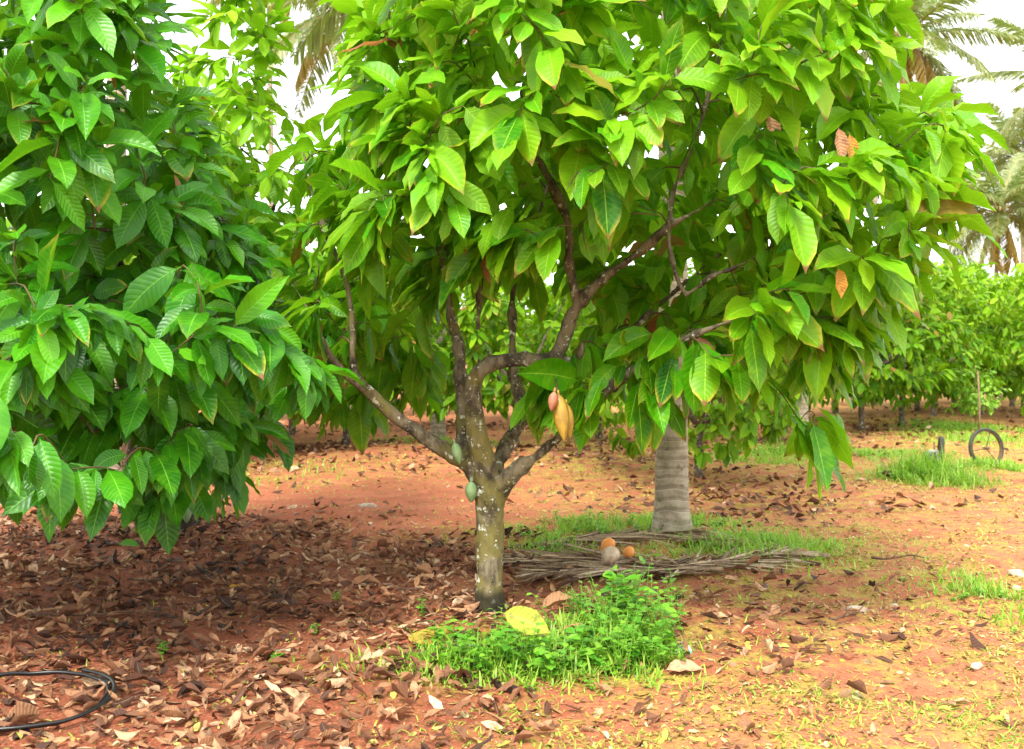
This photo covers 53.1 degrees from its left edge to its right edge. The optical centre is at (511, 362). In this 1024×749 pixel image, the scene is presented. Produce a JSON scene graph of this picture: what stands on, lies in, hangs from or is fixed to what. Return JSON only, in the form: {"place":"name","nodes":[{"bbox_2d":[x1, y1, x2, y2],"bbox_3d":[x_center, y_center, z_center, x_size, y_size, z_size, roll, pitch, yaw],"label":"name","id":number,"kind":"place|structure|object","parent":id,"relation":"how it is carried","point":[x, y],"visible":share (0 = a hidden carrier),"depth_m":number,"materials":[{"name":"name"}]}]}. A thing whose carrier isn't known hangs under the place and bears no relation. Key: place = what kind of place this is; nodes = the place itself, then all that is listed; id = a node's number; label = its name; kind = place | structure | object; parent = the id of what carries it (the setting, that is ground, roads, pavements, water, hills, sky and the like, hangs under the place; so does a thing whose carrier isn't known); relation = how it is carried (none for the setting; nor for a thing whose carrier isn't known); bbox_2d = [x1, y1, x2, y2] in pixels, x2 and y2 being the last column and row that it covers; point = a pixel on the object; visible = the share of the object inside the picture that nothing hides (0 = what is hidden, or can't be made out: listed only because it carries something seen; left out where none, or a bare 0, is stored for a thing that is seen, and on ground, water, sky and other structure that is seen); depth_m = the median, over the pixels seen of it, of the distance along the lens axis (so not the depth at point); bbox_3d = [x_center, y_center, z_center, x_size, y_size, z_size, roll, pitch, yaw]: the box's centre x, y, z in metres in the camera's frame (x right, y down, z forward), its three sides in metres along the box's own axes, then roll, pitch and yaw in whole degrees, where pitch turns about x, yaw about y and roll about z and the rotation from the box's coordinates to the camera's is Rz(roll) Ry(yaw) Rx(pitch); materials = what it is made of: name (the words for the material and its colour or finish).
{"place":"outdoors","nodes":[
{"label":"outdoors","id":0,"kind":"place"},
{"bbox_2d":[0,365,1023,748],"bbox_3d":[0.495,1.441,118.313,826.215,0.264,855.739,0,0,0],"label":"ground","id":1,"kind":"structure","parent":0,"point":[380,491],"depth_m":6.41,"materials":[{"name":"brown soil"}]},
{"bbox_2d":[2,218,22,290],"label":"cacao tree","id":2,"kind":"object","parent":1,"relation":"on","point":[9,230],"depth_m":19.83,"materials":[{"name":"green plant"}]},
{"bbox_2d":[0,668,115,731],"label":"garden hose","id":3,"kind":"object","parent":1,"relation":"on","point":[106,698],"visible":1,"depth_m":4.55,"materials":[{"name":"black rubber"}]},
{"bbox_2d":[0,206,132,357],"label":"cacao tree","id":4,"kind":"object","parent":1,"relation":"on","point":[8,223],"depth_m":13.73,"materials":[{"name":"green plant"}]},
{"bbox_2d":[30,604,172,615],"bbox_3d":[-2.365,1.436,5.916,0.803,0.058,0.062,0,0,-3],"label":"dry stick","id":5,"kind":"object","parent":1,"relation":"on","point":[56,614],"visible":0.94,"depth_m":5.90,"materials":[{"name":"brown wood"}]},
{"bbox_2d":[105,12,126,470],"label":"coconut palm","id":6,"kind":"object","parent":1,"relation":"on","point":[116,466],"depth_m":13.03,"materials":[{"name":"green plant"}]},
{"bbox_2d":[156,639,169,655],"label":"weed plant","id":7,"kind":"object","parent":1,"relation":"on","point":[162,652],"visible":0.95,"depth_m":5.24,"materials":[{"name":"green plant"}]},
{"bbox_2d":[130,570,223,581],"bbox_3d":[-2.237,1.430,6.847,0.602,0.058,0.055,0,0,-12],"label":"dry stick","id":8,"kind":"object","parent":1,"relation":"on","point":[136,579],"visible":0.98,"depth_m":6.82,"materials":[{"name":"brown wood"}]},
{"bbox_2d":[0,0,366,554],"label":"cacao tree","id":9,"kind":"object","parent":1,"relation":"on","point":[79,333],"visible":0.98,"depth_m":4.94,"materials":[{"name":"green plant"}]},
{"bbox_2d":[117,0,372,512],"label":"cacao tree","id":10,"kind":"object","parent":1,"relation":"on","point":[246,101],"visible":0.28,"depth_m":8.63,"materials":[{"name":"green plant"}]},
{"bbox_2d":[205,0,316,207],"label":"coconut palm","id":11,"kind":"object","parent":1,"relation":"on","point":[271,149],"visible":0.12,"depth_m":44.05,"materials":[{"name":"green plant"}]},
{"bbox_2d":[125,223,400,441],"bbox_3d":[-4.569,-0.540,16.491,4.652,4.333,4.700,0,0,38],"label":"cacao tree","id":12,"kind":"object","parent":1,"relation":"on","point":[296,419],"visible":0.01,"depth_m":15.66,"materials":[{"name":"green plant"}]},
{"bbox_2d":[268,653,283,665],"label":"weed plant","id":13,"kind":"object","parent":1,"relation":"on","point":[278,655],"visible":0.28,"depth_m":5.06,"materials":[{"name":"green plant"}]},
{"bbox_2d":[308,623,319,634],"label":"weed plant","id":14,"kind":"object","parent":1,"relation":"on","point":[315,629],"visible":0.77,"depth_m":5.59,"materials":[{"name":"green plant"}]},
{"bbox_2d":[281,298,352,434],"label":"cacao tree","id":15,"kind":"object","parent":1,"relation":"on","point":[291,430],"visible":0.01,"depth_m":20.93,"materials":[{"name":"green plant"}]},
{"bbox_2d":[260,0,403,407],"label":"coconut palm","id":16,"kind":"object","parent":1,"relation":"on","point":[303,74],"visible":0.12,"depth_m":32.03,"materials":[{"name":"green plant"}]},
{"bbox_2d":[329,589,341,600],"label":"weed plant","id":17,"kind":"object","parent":1,"relation":"on","point":[336,594],"visible":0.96,"depth_m":6.33,"materials":[{"name":"green plant"}]},
{"bbox_2d":[359,503,376,507],"bbox_3d":[-1.458,1.460,10.376,0.192,0.072,0.092,0,0,0],"label":"stone","id":18,"kind":"object","parent":1,"relation":"on","point":[368,505],"visible":0.68,"depth_m":10.35,"materials":[{"name":"beige stone"}]},
{"bbox_2d":[371,649,385,657],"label":"fallen leaf","id":19,"kind":"object","parent":1,"relation":"on","point":[379,652],"visible":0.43,"depth_m":5.10,"materials":[{"name":"beige plant"}]},
{"bbox_2d":[274,249,490,444],"bbox_3d":[-2.589,-0.400,17.154,4.602,3.810,4.486,0,0,-17],"label":"cacao tree","id":20,"kind":"object","parent":1,"relation":"on","point":[435,347],"visible":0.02,"depth_m":16.95,"materials":[{"name":"green plant"}]},
{"bbox_2d":[289,0,477,437],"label":"coconut palm","id":21,"kind":"object","parent":1,"relation":"on","point":[312,41],"visible":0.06,"depth_m":19.95,"materials":[{"name":"green plant"}]},
{"bbox_2d":[416,598,427,615],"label":"weed plant","id":22,"kind":"object","parent":1,"relation":"on","point":[421,611],"visible":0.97,"depth_m":5.82,"materials":[{"name":"green plant"}]},
{"bbox_2d":[387,282,531,413],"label":"cacao tree","id":23,"kind":"object","parent":1,"relation":"on","point":[492,377],"depth_m":23.05,"materials":[{"name":"green plant"}]},
{"bbox_2d":[414,644,573,676],"bbox_3d":[-0.099,1.427,4.966,0.805,0.073,0.312,0,0,-12],"label":"garden hose","id":24,"kind":"object","parent":1,"relation":"on","point":[493,646],"visible":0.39,"depth_m":5.02,"materials":[{"name":"black rubber"}]},
{"bbox_2d":[480,637,516,655],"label":"weed plant","id":25,"kind":"object","parent":1,"relation":"on","point":[505,643],"visible":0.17,"depth_m":5.03,"materials":[{"name":"green plant"}]},
{"bbox_2d":[390,217,619,444],"bbox_3d":[0.020,-0.487,17.289,4.419,4.116,4.465,0,0,-25],"label":"cacao tree","id":26,"kind":"object","parent":1,"relation":"on","point":[493,314],"visible":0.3,"depth_m":16.42,"materials":[{"name":"green plant"}]},
{"bbox_2d":[467,301,543,367],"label":"cacao tree","id":27,"kind":"object","parent":1,"relation":"on","point":[529,313],"visible":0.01,"depth_m":35.75,"materials":[{"name":"green plant"}]},
{"bbox_2d":[0,404,1023,748],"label":"leaf litter","id":28,"kind":"object","parent":1,"relation":"on","point":[294,726],"visible":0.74,"depth_m":5.87,"materials":[{"name":"brown plant"}]},
{"bbox_2d":[117,539,138,546],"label":"fallen leaf","id":29,"kind":"object","parent":28,"relation":"on","point":[129,542],"visible":1,"depth_m":7.75,"materials":[{"name":"green plant"}]},
{"bbox_2d":[382,578,418,590],"bbox_3d":[-0.723,1.423,6.568,0.304,0.058,0.085,0,0,21],"label":"dry stick","id":30,"kind":"object","parent":28,"relation":"on","point":[410,589],"visible":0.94,"depth_m":6.53,"materials":[{"name":"brown wood"}]},
{"bbox_2d":[0,411,1023,748],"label":"dry scraps","id":31,"kind":"object","parent":1,"relation":"on","point":[716,709],"visible":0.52,"depth_m":5.11,"materials":[{"name":"brown plant"}]},
{"bbox_2d":[0,448,1023,748],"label":"soil crumbs","id":32,"kind":"object","parent":1,"relation":"on","point":[396,682],"visible":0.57,"depth_m":4.92,"materials":[{"name":"brown soil"}]},
{"bbox_2d":[2,416,1023,748],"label":"grass","id":33,"kind":"structure","parent":1,"relation":"on","point":[906,466],"depth_m":7.30,"materials":[{"name":"green plant"}]},
{"bbox_2d":[481,629,490,638],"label":"fallen leaf","id":34,"kind":"object","parent":33,"relation":"on","point":[486,630],"visible":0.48,"depth_m":5.25,"materials":[{"name":"plant"}]},
{"bbox_2d":[500,606,550,634],"bbox_3d":[0.065,1.268,5.035,0.251,0.127,0.076,0,0,0],"label":"fallen leaf","id":35,"kind":"object","parent":33,"relation":"on","point":[527,616],"visible":0.96,"depth_m":5.05,"materials":[{"name":"yellow plant"}]},
{"bbox_2d":[494,282,617,402],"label":"cacao tree","id":36,"kind":"object","parent":1,"relation":"on","point":[527,304],"visible":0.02,"depth_m":27.25,"materials":[{"name":"green plant"}]},
{"bbox_2d":[539,591,572,609],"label":"fallen leaf","id":37,"kind":"object","parent":1,"relation":"on","point":[554,598],"visible":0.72,"depth_m":5.95,"materials":[{"name":"brown plant"}]},
{"bbox_2d":[477,263,642,437],"bbox_3d":[1.557,-0.269,20.370,4.602,3.810,4.486,0,0,-9],"label":"cacao tree","id":38,"kind":"object","parent":1,"relation":"on","point":[536,333],"visible":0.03,"depth_m":20.41,"materials":[{"name":"green plant"}]},
{"bbox_2d":[469,543,702,570],"bbox_3d":[0.524,1.448,7.506,1.695,0.122,1.034,0,0,27],"label":"dry palm frond","id":39,"kind":"object","parent":1,"relation":"on","point":[579,556],"visible":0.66,"depth_m":7.51,"materials":[{"name":"plant"}]},
{"bbox_2d":[601,538,614,550],"bbox_3d":[0.723,1.375,7.679,0.104,0.123,0.105,26,12,-31],"label":"coconut","id":40,"kind":"object","parent":39,"relation":"on","point":[606,542],"visible":0.59,"depth_m":7.64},
{"bbox_2d":[623,546,634,557],"bbox_3d":[0.846,1.379,7.445,0.094,0.081,0.080,-22,6,-34],"label":"coconut","id":41,"kind":"object","parent":39,"relation":"on","point":[628,551],"visible":1,"depth_m":7.41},
{"bbox_2d":[516,524,714,551],"bbox_3d":[0.882,1.443,8.501,1.706,0.146,1.053,0,0,0],"label":"dry palm frond","id":42,"kind":"object","parent":1,"relation":"on","point":[634,534],"visible":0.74,"depth_m":8.39,"materials":[{"name":"plant"}]},
{"bbox_2d":[512,551,722,586],"bbox_3d":[0.720,1.437,7.090,1.475,0.099,0.869,0,0,0],"label":"dry palm frond","id":43,"kind":"object","parent":1,"relation":"on","point":[594,568],"visible":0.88,"depth_m":7.04,"materials":[{"name":"plant"}]},
{"bbox_2d":[601,546,619,563],"bbox_3d":[0.692,1.356,7.171,0.124,0.146,0.125,19,33,-34],"label":"coconut","id":44,"kind":"object","parent":43,"relation":"on","point":[610,554],"visible":0.97,"depth_m":7.12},
{"bbox_2d":[602,554,660,622],"bbox_3d":[0.655,1.272,5.694,0.289,0.404,0.277,0,0,23],"label":"weed plant","id":45,"kind":"object","parent":1,"relation":"on","point":[610,575],"visible":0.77,"depth_m":5.67,"materials":[{"name":"green plant"}]},
{"bbox_2d":[268,0,1010,614],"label":"cacao tree","id":46,"kind":"object","parent":1,"relation":"on","point":[816,290],"visible":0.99,"depth_m":5.27,"materials":[{"name":"green plant"}]},
{"bbox_2d":[651,11,692,537],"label":"coconut palm","id":47,"kind":"object","parent":1,"relation":"on","point":[671,511],"visible":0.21,"depth_m":8.56,"materials":[{"name":"grey plant"}]},
{"bbox_2d":[663,659,702,671],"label":"fallen leaf","id":48,"kind":"object","parent":1,"relation":"on","point":[682,665],"visible":1,"depth_m":4.89,"materials":[{"name":"beige plant"}]},
{"bbox_2d":[677,642,691,652],"bbox_3d":[0.864,1.439,5.156,0.082,0.059,0.080,0,0,0],"label":"plastic wrapper","id":49,"kind":"object","parent":1,"relation":"on","point":[689,648],"visible":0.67,"depth_m":5.14,"materials":[{"name":"white plastic"}]},
{"bbox_2d":[570,262,827,476],"bbox_3d":[2.289,0.124,13.413,3.637,2.985,3.701,0,0,33],"label":"cacao tree","id":50,"kind":"object","parent":1,"relation":"on","point":[712,422],"visible":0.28,"depth_m":12.45,"materials":[{"name":"green plant"}]},
{"bbox_2d":[407,414,1023,691],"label":"undergrowth","id":51,"kind":"object","parent":1,"relation":"on","point":[580,633],"visible":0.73,"depth_m":5.14,"materials":[{"name":"green plant"}]},
{"bbox_2d":[408,625,449,645],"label":"fallen leaf","id":52,"kind":"object","parent":51,"relation":"on","point":[416,636],"visible":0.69,"depth_m":5.30,"materials":[{"name":"yellow plant"}]},
{"bbox_2d":[627,544,823,576],"bbox_3d":[1.494,1.439,7.374,1.613,0.096,0.920,0,0,-30],"label":"dry palm frond","id":53,"kind":"object","parent":1,"relation":"on","point":[732,561],"visible":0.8,"depth_m":7.36,"materials":[{"name":"plant"}]},
{"bbox_2d":[666,530,829,558],"bbox_3d":[1.827,1.423,8.029,1.294,0.122,0.663,0,0,25],"label":"dry palm frond","id":54,"kind":"object","parent":1,"relation":"on","point":[697,535],"visible":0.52,"depth_m":8.08,"materials":[{"name":"plant"}]},
{"bbox_2d":[687,257,857,419],"bbox_3d":[4.419,-0.301,20.078,4.734,3.818,4.652,0,0,-40],"label":"cacao tree","id":55,"kind":"object","parent":1,"relation":"on","point":[719,391],"depth_m":19.68,"materials":[{"name":"green plant"}]},
{"bbox_2d":[786,44,808,431],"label":"coconut palm","id":56,"kind":"object","parent":1,"relation":"on","point":[803,409],"visible":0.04,"depth_m":16.70,"materials":[{"name":"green plant"}]},
{"bbox_2d":[829,604,864,620],"bbox_3d":[1.904,1.424,5.830,0.314,0.057,0.044,0,0,-35],"label":"dry stick","id":57,"kind":"object","parent":1,"relation":"on","point":[842,616],"visible":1,"depth_m":5.81,"materials":[{"name":"brown wood"}]},
{"bbox_2d":[846,605,866,612],"bbox_3d":[2.044,1.468,6.076,0.127,0.052,0.077,0,0,34],"label":"stone","id":58,"kind":"object","parent":1,"relation":"on","point":[863,609],"visible":0.52,"depth_m":6.05,"materials":[{"name":"grey stone"}]},
{"bbox_2d":[850,351,886,408],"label":"cacao tree","id":59,"kind":"object","parent":1,"relation":"on","point":[871,403],"depth_m":26.51,"materials":[{"name":"green plant"}]},
{"bbox_2d":[832,315,924,412],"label":"cacao tree","id":60,"kind":"object","parent":1,"relation":"on","point":[836,409],"depth_m":29.91,"materials":[{"name":"green plant"}]},
{"bbox_2d":[871,551,923,559],"bbox_3d":[2.804,1.406,7.456,0.403,0.058,0.044,0,0,-7],"label":"dry stick","id":61,"kind":"object","parent":1,"relation":"on","point":[878,558],"visible":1,"depth_m":7.44,"materials":[{"name":"brown wood"}]},
{"bbox_2d":[808,273,989,430],"bbox_3d":[7.613,-0.382,22.275,4.722,4.010,4.844,0,0,41],"label":"cacao tree","id":62,"kind":"object","parent":1,"relation":"on","point":[903,378],"visible":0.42,"depth_m":21.28,"materials":[{"name":"green plant"}]},
{"bbox_2d":[824,255,1018,426],"bbox_3d":[9.114,-0.535,23.875,4.652,4.333,4.700,0,0,-36],"label":"cacao tree","id":63,"kind":"object","parent":1,"relation":"on","point":[950,286],"visible":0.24,"depth_m":22.92,"materials":[{"name":"green plant"}]},
{"bbox_2d":[924,442,937,463],"bbox_3d":[5.399,1.259,13.200,0.185,0.460,0.060,0,0,0],"label":"metal bracket","id":64,"kind":"object","parent":1,"relation":"on","point":[932,451],"visible":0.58,"depth_m":13.19,"materials":[{"name":"silver metal"}]},
{"bbox_2d":[850,0,1023,403],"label":"coconut palm","id":65,"kind":"object","parent":1,"relation":"on","point":[925,66],"visible":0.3,"depth_m":36.30,"materials":[{"name":"green plant"}]},
{"bbox_2d":[937,436,944,466],"bbox_3d":[5.691,1.241,13.600,0.057,0.520,0.520,3,-8,19],"label":"old wheel","id":66,"kind":"object","parent":1,"relation":"on","point":[940,442],"visible":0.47,"depth_m":13.44,"materials":[{"name":"rubber"}]},
{"bbox_2d":[873,255,1023,416],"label":"cacao tree","id":67,"kind":"object","parent":1,"relation":"on","point":[970,279],"visible":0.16,"depth_m":26.34,"materials":[{"name":"green plant"}]},
{"bbox_2d":[885,270,1011,410],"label":"cacao tree","id":68,"kind":"object","parent":1,"relation":"on","point":[917,408],"visible":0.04,"depth_m":30.82,"materials":[{"name":"green plant"}]},
{"bbox_2d":[923,260,1023,414],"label":"cacao tree","id":69,"kind":"object","parent":1,"relation":"on","point":[963,309],"visible":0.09,"depth_m":27.67,"materials":[{"name":"green plant"}]},
{"bbox_2d":[924,152,1023,282],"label":"coconut palm","id":70,"kind":"object","parent":1,"relation":"on","point":[999,224],"visible":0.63,"depth_m":51.27,"materials":[{"name":"green plant"}]},
{"bbox_2d":[925,260,1023,407],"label":"cacao tree","id":71,"kind":"object","parent":1,"relation":"on","point":[987,276],"depth_m":31.64,"materials":[{"name":"green plant"}]},
{"bbox_2d":[970,662,983,670],"bbox_3d":[2.258,1.476,4.976,0.057,0.040,0.086,0,0,43],"label":"stone","id":72,"kind":"object","parent":1,"relation":"on","point":[976,665],"visible":0.98,"depth_m":4.95,"materials":[{"name":"white stone"}]},
{"bbox_2d":[943,363,1011,429],"bbox_3d":[9.796,0.732,21.562,1.148,1.471,1.262,0,0,-25],"label":"creeper bush","id":73,"kind":"object","parent":1,"relation":"on","point":[972,392],"visible":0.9,"depth_m":21.52,"materials":[{"name":"green plant"}]},
{"bbox_2d":[977,371,980,433],"bbox_3d":[9.574,0.846,21.007,0.069,1.351,0.045,0,0,41],"label":"garden stake","id":74,"kind":"object","parent":1,"relation":"on","point":[979,410],"visible":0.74,"depth_m":21.00,"materials":[{"name":"brown wood"}]},
{"bbox_2d":[968,428,1003,463],"bbox_3d":[6.854,1.242,14.800,0.590,0.590,0.100,9,-9,-14],"label":"old wheel","id":75,"kind":"object","parent":1,"relation":"on","point":[992,432],"visible":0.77,"depth_m":14.80,"materials":[{"name":"rubber"}]},
{"bbox_2d":[949,272,1023,407],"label":"cacao tree","id":76,"kind":"object","parent":1,"relation":"on","point":[1022,404],"visible":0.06,"depth_m":30.96,"materials":[{"name":"green plant"}]},
{"bbox_2d":[956,16,1023,148],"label":"coconut palm","id":77,"kind":"object","parent":1,"relation":"on","point":[1000,22],"visible":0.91,"depth_m":38.60,"materials":[{"name":"green plant"}]},
{"bbox_2d":[965,101,1023,274],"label":"coconut palm","id":78,"kind":"object","parent":1,"relation":"on","point":[999,122],"visible":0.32,"depth_m":57.45,"materials":[{"name":"green plant"}]},
{"bbox_2d":[985,269,1023,406],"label":"cacao tree","id":79,"kind":"object","parent":1,"relation":"on","point":[997,277],"visible":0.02,"depth_m":34.81,"materials":[{"name":"green plant"}]},
{"bbox_2d":[989,262,1023,415],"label":"cacao tree","id":80,"kind":"object","parent":1,"relation":"on","point":[1015,352],"visible":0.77,"depth_m":24.60,"materials":[{"name":"green plant"}]},
{"bbox_2d":[1007,569,1023,576],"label":"stone","id":81,"kind":"object","parent":1,"relation":"on","point":[1016,572],"visible":0.85,"depth_m":7.22,"materials":[{"name":"white stone"}]},
{"bbox_2d":[1012,584,1021,590],"bbox_3d":[3.375,1.512,6.843,0.070,0.048,0.083,0,0,0],"label":"stone","id":82,"kind":"object","parent":1,"relation":"on","point":[1017,586],"visible":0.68,"depth_m":6.82,"materials":[{"name":"white stone"}]},
{"bbox_2d":[0,0,1023,364],"label":"sky","id":83,"kind":"structure","parent":0,"point":[1004,59],"materials":[{"name":"white"}]}
]}

